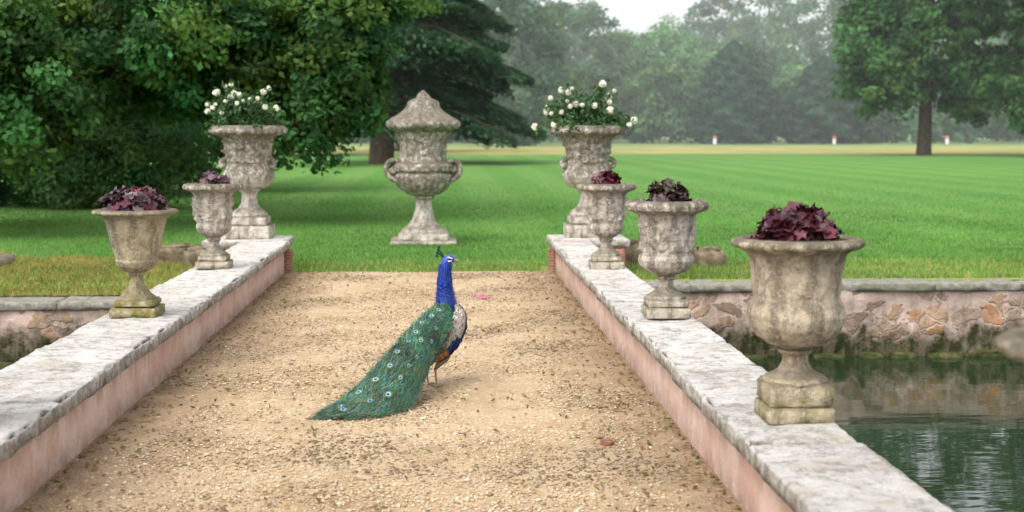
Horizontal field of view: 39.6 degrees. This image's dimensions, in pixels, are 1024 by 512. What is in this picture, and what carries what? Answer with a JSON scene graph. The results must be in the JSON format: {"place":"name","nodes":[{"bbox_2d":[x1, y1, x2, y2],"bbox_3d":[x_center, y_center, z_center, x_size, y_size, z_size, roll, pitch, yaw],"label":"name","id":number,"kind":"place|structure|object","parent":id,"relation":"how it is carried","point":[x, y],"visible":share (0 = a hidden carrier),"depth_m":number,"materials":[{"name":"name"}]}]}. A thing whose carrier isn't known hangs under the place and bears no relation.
{"place":"outdoors","nodes":[
{"label":"outdoors","id":0,"kind":"place"},
{"bbox_2d":[202,235,293,272],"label":"bridge end pier","id":1,"kind":"structure","parent":0,"point":[225,244],"depth_m":19.95,"materials":[{"name":"grey stone"}]},
{"bbox_2d":[13,270,746,511],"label":"gravel path","id":2,"kind":"structure","parent":0,"point":[162,396],"depth_m":9.64,"materials":[{"name":"beige gravel"}]},
{"bbox_2d":[23,270,740,511],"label":"fallen leaves","id":3,"kind":"object","parent":2,"relation":"on","point":[363,456],"visible":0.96,"depth_m":10.16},
{"bbox_2d":[309,246,467,420],"bbox_3d":[-0.804,0.530,10.475,0.621,1.083,1.951,3,6,30],"label":"peacock","id":4,"kind":"object","parent":2,"relation":"on","point":[393,381],"visible":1,"depth_m":10.44},
{"bbox_2d":[474,295,493,298],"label":"fallen petals","id":5,"kind":"object","parent":2,"relation":"on","point":[481,297],"visible":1,"depth_m":16.89,"materials":[{"name":"pink plant"}]},
{"bbox_2d":[600,438,613,445],"bbox_3d":[0.604,1.185,9.026,0.090,0.047,0.058,0,5,-3],"label":"brick fragment","id":6,"kind":"object","parent":2,"relation":"on","point":[606,442],"visible":0.98,"depth_m":9.00,"materials":[{"name":"pink brick"}]},
{"bbox_2d":[0,0,1010,296],"label":"sky","id":7,"kind":"structure","parent":0,"point":[635,16],"materials":[{"name":"white"}]},
{"bbox_2d":[0,134,1023,294],"bbox_3d":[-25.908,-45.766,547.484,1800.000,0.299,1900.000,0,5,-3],"label":"lawn ground","id":8,"kind":"structure","parent":0,"point":[781,160],"depth_m":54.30,"materials":[{"name":"green plant"}]},
{"bbox_2d":[0,126,84,207],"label":"shrub","id":9,"kind":"object","parent":8,"relation":"on","point":[8,194],"visible":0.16,"depth_m":37.92,"materials":[{"name":"green plant"}]},
{"bbox_2d":[0,246,194,296],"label":"grass","id":10,"kind":"structure","parent":8,"relation":"on","point":[73,260],"depth_m":19.67,"materials":[{"name":"green plant"}]},
{"bbox_2d":[0,253,15,266],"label":"boulder","id":11,"kind":"object","parent":10,"relation":"on","point":[6,259],"visible":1,"depth_m":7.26,"materials":[{"name":"stone"}]},
{"bbox_2d":[8,101,223,209],"bbox_3d":[-10.293,-2.574,37.184,5.901,3.581,3.505,0,5,-3],"label":"shrub","id":12,"kind":"object","parent":8,"relation":"on","point":[122,149],"visible":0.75,"depth_m":36.47,"materials":[{"name":"green plant"}]},
{"bbox_2d":[0,241,289,511],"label":"bridge parapet","id":13,"kind":"structure","parent":8,"relation":"on","point":[64,401],"depth_m":9.79,"materials":[{"name":"grey stone"}]},
{"bbox_2d":[91,208,178,318],"bbox_3d":[-3.107,0.050,11.765,0.706,0.904,0.709,0,5,-3],"label":"stone urn","id":14,"kind":"object","parent":13,"relation":"on","point":[135,238],"visible":0.99,"depth_m":11.61,"materials":[{"name":"stone"}]},
{"bbox_2d":[98,185,168,210],"bbox_3d":[-3.118,-0.459,11.708,0.552,0.258,0.567,0,5,-3],"label":"heuchera plant","id":15,"kind":"object","parent":14,"relation":"in","point":[138,199],"visible":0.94,"depth_m":11.59,"materials":[{"name":"purple plant"}]},
{"bbox_2d":[182,182,243,268],"bbox_3d":[-3.342,-0.344,15.942,0.678,0.966,0.665,0,5,-3],"label":"stone urn","id":16,"kind":"object","parent":13,"relation":"on","point":[212,205],"visible":0.98,"depth_m":15.78,"materials":[{"name":"stone"}]},
{"bbox_2d":[197,170,230,183],"bbox_3d":[-3.346,-0.856,15.886,0.394,0.209,0.388,0,5,-3],"label":"heuchera plant","id":17,"kind":"object","parent":16,"relation":"in","point":[208,177],"visible":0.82,"depth_m":15.81,"materials":[{"name":"purple plant"}]},
{"bbox_2d":[208,125,287,239],"bbox_3d":[-3.761,-1.059,20.351,1.118,1.614,1.113,0,5,-3],"label":"stone urn","id":18,"kind":"object","parent":13,"relation":"on","point":[248,158],"visible":0.91,"depth_m":20.09,"materials":[{"name":"stone"}]},
{"bbox_2d":[204,80,286,140],"bbox_3d":[-3.814,-2.091,20.250,1.174,0.891,1.293,0,5,-3],"label":"white rose bush","id":19,"kind":"object","parent":18,"relation":"in","point":[237,108],"visible":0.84,"depth_m":20.08,"materials":[{"name":"green plant"}]},
{"bbox_2d":[0,0,343,197],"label":"evergreen thicket","id":20,"kind":"object","parent":8,"relation":"on","point":[217,145],"visible":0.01,"depth_m":45.44,"materials":[{"name":"green plant"}]},
{"bbox_2d":[157,242,190,263],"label":"boulder","id":21,"kind":"structure","parent":8,"relation":"on","point":[171,251],"depth_m":21.71,"materials":[{"name":"beige stone"}]},
{"bbox_2d":[180,245,203,266],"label":"boulder","id":22,"kind":"structure","parent":8,"relation":"on","point":[189,255],"depth_m":21.23,"materials":[{"name":"beige stone"}]},
{"bbox_2d":[0,0,444,180],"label":"maple tree","id":23,"kind":"object","parent":8,"relation":"on","point":[164,62],"visible":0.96,"depth_m":29.03,"materials":[{"name":"green plant"}]},
{"bbox_2d":[26,0,589,155],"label":"woodland edge","id":24,"kind":"object","parent":8,"relation":"on","point":[531,111],"visible":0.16,"depth_m":197.13,"materials":[{"name":"green plant"}]},
{"bbox_2d":[384,90,462,244],"bbox_3d":[-1.600,-1.608,25.660,1.420,2.756,1.340,0,5,-3],"label":"lidded stone urn","id":25,"kind":"object","parent":8,"relation":"on","point":[422,170],"visible":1,"depth_m":25.31,"materials":[{"name":"grey stone"}]},
{"bbox_2d":[315,0,548,163],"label":"cedar tree","id":26,"kind":"object","parent":8,"relation":"on","point":[468,49],"visible":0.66,"depth_m":87.72,"materials":[{"name":"green plant"}]},
{"bbox_2d":[625,240,640,263],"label":"boulder","id":27,"kind":"structure","parent":8,"relation":"on","point":[632,253],"depth_m":21.43,"materials":[{"name":"stone"}]},
{"bbox_2d":[292,255,1023,279],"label":"edge grass","id":28,"kind":"structure","parent":8,"relation":"on","point":[952,268],"depth_m":20.68,"materials":[{"name":"green plant"}]},
{"bbox_2d":[316,0,1023,143],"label":"distant woodland","id":29,"kind":"object","parent":8,"relation":"on","point":[655,96],"visible":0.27,"depth_m":269.56,"materials":[{"name":"green plant"}]},
{"bbox_2d":[692,245,728,265],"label":"boulder","id":30,"kind":"structure","parent":8,"relation":"on","point":[711,255],"depth_m":21.23,"materials":[{"name":"beige stone"}]},
{"bbox_2d":[713,136,716,143],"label":"marker post","id":31,"kind":"object","parent":8,"relation":"on","point":[714,139],"visible":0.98,"depth_m":228.81,"materials":[{"name":"white"}]},
{"bbox_2d":[684,39,782,143],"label":"yew tree","id":32,"kind":"object","parent":8,"relation":"on","point":[747,116],"visible":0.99,"depth_m":231.70,"materials":[{"name":"green plant"}]},
{"bbox_2d":[551,240,953,511],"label":"bridge parapet","id":33,"kind":"structure","parent":8,"relation":"on","point":[699,379],"depth_m":8.07,"materials":[{"name":"grey stone"}]},
{"bbox_2d":[549,125,625,237],"bbox_3d":[1.091,-1.079,20.577,1.121,1.614,1.111,0,5,-3],"label":"stone urn","id":34,"kind":"object","parent":33,"relation":"on","point":[587,157],"visible":0.64,"depth_m":20.29,"materials":[{"name":"stone"}]},
{"bbox_2d":[531,77,637,137],"bbox_3d":[1.078,-2.135,20.460,1.388,0.892,1.391,-4,6,-35],"label":"white rose bush","id":35,"kind":"object","parent":34,"relation":"in","point":[596,113],"visible":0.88,"depth_m":20.35,"materials":[{"name":"green plant"}]},
{"bbox_2d":[576,183,636,269],"bbox_3d":[1.054,-0.340,15.898,0.672,0.967,0.666,0,5,-3],"label":"stone urn","id":36,"kind":"object","parent":33,"relation":"on","point":[605,209],"visible":0.96,"depth_m":15.74,"materials":[{"name":"stone"}]},
{"bbox_2d":[591,170,621,183],"bbox_3d":[1.048,-0.857,15.864,0.370,0.215,0.337,0,5,-3],"label":"heuchera plant","id":37,"kind":"object","parent":36,"relation":"in","point":[606,177],"visible":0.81,"depth_m":15.78,"materials":[{"name":"purple plant"}]},
{"bbox_2d":[624,199,708,318],"bbox_3d":[1.270,0.018,11.720,0.701,0.973,0.696,0,5,-3],"label":"stone urn","id":38,"kind":"object","parent":33,"relation":"on","point":[667,232],"visible":0.98,"depth_m":11.55,"materials":[{"name":"stone"}]},
{"bbox_2d":[644,178,692,201],"bbox_3d":[1.277,-0.515,11.682,0.405,0.252,0.426,0,5,-3],"label":"heuchera plant","id":39,"kind":"object","parent":38,"relation":"in","point":[667,189],"visible":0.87,"depth_m":11.59,"materials":[{"name":"purple plant"}]},
{"bbox_2d":[730,234,864,425],"bbox_3d":[1.501,0.381,7.522,0.696,0.987,0.691,0,5,-3],"label":"stone urn","id":40,"kind":"object","parent":33,"relation":"on","point":[796,311],"visible":0.98,"depth_m":7.35,"materials":[{"name":"stone"}]},
{"bbox_2d":[750,201,844,240],"bbox_3d":[1.499,-0.154,7.466,0.490,0.268,0.411,0,5,-3],"label":"heuchera plant","id":41,"kind":"object","parent":40,"relation":"in","point":[796,221],"visible":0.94,"depth_m":7.35,"materials":[{"name":"purple plant"}]},
{"bbox_2d":[775,55,876,143],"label":"yew tree","id":42,"kind":"object","parent":8,"relation":"on","point":[825,119],"visible":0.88,"depth_m":232.37,"materials":[{"name":"green plant"}]},
{"bbox_2d":[827,0,1022,154],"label":"lime tree","id":43,"kind":"object","parent":8,"relation":"on","point":[882,45],"visible":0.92,"depth_m":118.33,"materials":[{"name":"green plant"}]},
{"bbox_2d":[945,136,948,143],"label":"marker post","id":44,"kind":"object","parent":8,"relation":"on","point":[946,139],"visible":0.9,"depth_m":230.61,"materials":[{"name":"white"}]},
{"bbox_2d":[960,0,1023,134],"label":"lime tree","id":45,"kind":"object","parent":8,"relation":"on","point":[1005,16],"visible":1,"depth_m":111.96,"materials":[{"name":"green plant"}]},
{"bbox_2d":[0,356,1023,511],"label":"moat water","id":46,"kind":"structure","parent":0,"point":[949,432],"depth_m":14.79,"materials":[{"name":"green liquid"}]},
{"bbox_2d":[0,361,14,368],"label":"waterline stones","id":47,"kind":"object","parent":46,"relation":"in","point":[3,365],"visible":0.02,"depth_m":17.94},
{"bbox_2d":[0,309,108,361],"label":"moat retaining wall","id":48,"kind":"structure","parent":46,"relation":"in","point":[23,333],"depth_m":18.03,"materials":[{"name":"beige stone"}]},
{"bbox_2d":[0,296,118,310],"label":"coping","id":49,"kind":"object","parent":48,"relation":"on","point":[88,303],"visible":0.42,"depth_m":18.00,"materials":[{"name":"stone"}]},
{"bbox_2d":[682,290,1023,356],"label":"moat retaining wall","id":50,"kind":"structure","parent":46,"relation":"in","point":[921,323],"depth_m":18.89,"materials":[{"name":"beige stone"}]},
{"bbox_2d":[646,278,1023,292],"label":"coping","id":51,"kind":"object","parent":50,"relation":"on","point":[867,284],"visible":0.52,"depth_m":18.83,"materials":[{"name":"stone"}]},
{"bbox_2d":[744,349,1007,358],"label":"waterline stones","id":52,"kind":"object","parent":50,"relation":"attached to","point":[943,354],"visible":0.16,"depth_m":18.79,"materials":[{"name":"grey stone"}]},
{"bbox_2d":[546,234,629,271],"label":"bridge end pier","id":53,"kind":"structure","parent":0,"point":[620,243],"depth_m":20.16,"materials":[{"name":"grey stone"}]},
{"bbox_2d":[995,327,1023,361],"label":"boulder","id":54,"kind":"object","parent":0,"point":[1009,343],"visible":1,"depth_m":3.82,"materials":[{"name":"stone"}]}
]}

